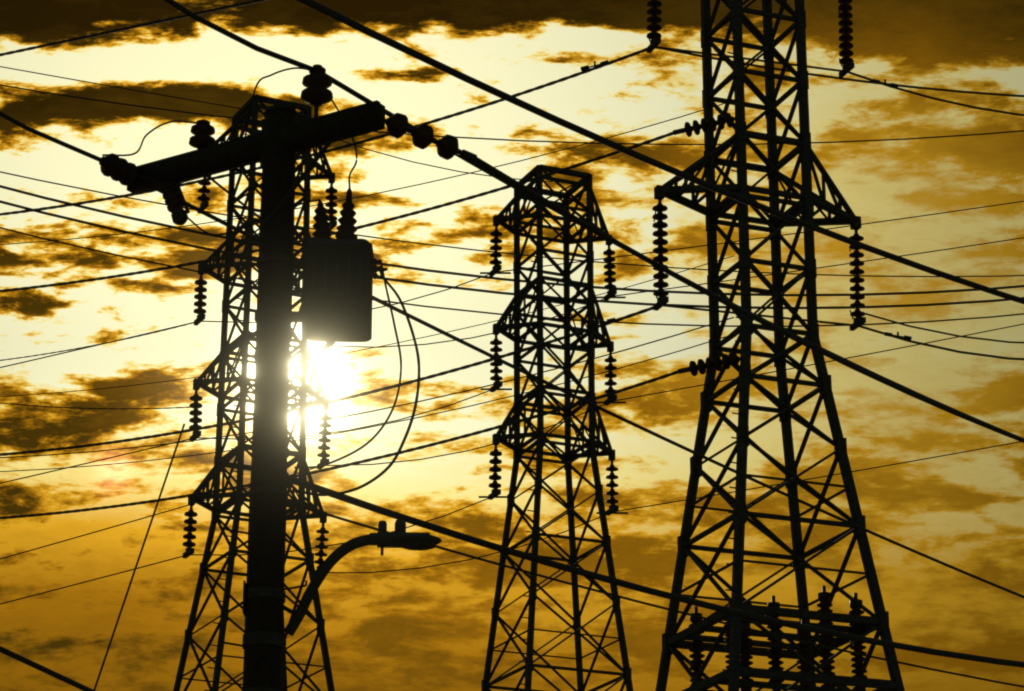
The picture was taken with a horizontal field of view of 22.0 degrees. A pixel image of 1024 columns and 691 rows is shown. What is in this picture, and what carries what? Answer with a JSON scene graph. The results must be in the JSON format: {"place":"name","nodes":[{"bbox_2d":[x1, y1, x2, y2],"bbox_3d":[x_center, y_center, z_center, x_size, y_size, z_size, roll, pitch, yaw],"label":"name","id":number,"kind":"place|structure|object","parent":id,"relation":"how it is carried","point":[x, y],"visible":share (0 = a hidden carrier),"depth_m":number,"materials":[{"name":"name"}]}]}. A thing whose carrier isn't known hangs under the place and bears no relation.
{"place":"outdoors","nodes":[
{"label":"outdoors","id":0,"kind":"place"},
{"bbox_2d":[0,0,1023,690],"label":"sky","id":1,"kind":"structure","parent":0,"point":[423,629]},
{"label":"ground","id":2,"kind":"structure","parent":0,"visible":0},
{"bbox_2d":[173,94,337,690],"bbox_3d":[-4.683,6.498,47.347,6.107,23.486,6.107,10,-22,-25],"label":"tower","id":3,"kind":"structure","parent":2,"relation":"on","point":[304,390],"depth_m":48.92,"materials":[{"name":"metal"}]},
{"bbox_2d":[0,0,680,518],"bbox_3d":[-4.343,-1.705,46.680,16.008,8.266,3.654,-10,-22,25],"label":"twisted conductors","id":4,"kind":"object","parent":3,"relation":"attached to","point":[300,242],"visible":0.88,"depth_m":45.79,"materials":[{"name":"grey metal"}]},
{"bbox_2d":[0,0,1023,690],"bbox_3d":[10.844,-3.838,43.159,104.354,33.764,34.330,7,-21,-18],"label":"conductors","id":5,"kind":"object","parent":3,"relation":"attached to","point":[538,198],"visible":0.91,"depth_m":29.56,"materials":[{"name":"grey metal"}]},
{"bbox_2d":[99,64,476,690],"bbox_3d":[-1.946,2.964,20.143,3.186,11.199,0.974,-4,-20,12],"label":"utility pole","id":6,"kind":"object","parent":2,"relation":"on","point":[342,269],"visible":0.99,"depth_m":21.16,"materials":[{"name":"wood"}]},
{"bbox_2d":[481,164,632,690],"bbox_3d":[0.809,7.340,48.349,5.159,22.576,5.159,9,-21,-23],"label":"tower","id":7,"kind":"structure","parent":2,"relation":"on","point":[591,445],"depth_m":50.42,"materials":[{"name":"metal"}]},
{"bbox_2d":[646,0,904,690],"bbox_3d":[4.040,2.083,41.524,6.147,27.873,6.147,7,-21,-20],"label":"tower","id":8,"kind":"structure","parent":2,"relation":"on","point":[735,642],"depth_m":42.07,"materials":[{"name":"metal"}]},
{"bbox_2d":[479,60,911,513],"bbox_3d":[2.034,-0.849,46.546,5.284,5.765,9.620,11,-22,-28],"label":"line fittings","id":9,"kind":"object","parent":8,"relation":"attached to","point":[709,364],"visible":0.97,"depth_m":42.91,"materials":[{"name":"metal"}]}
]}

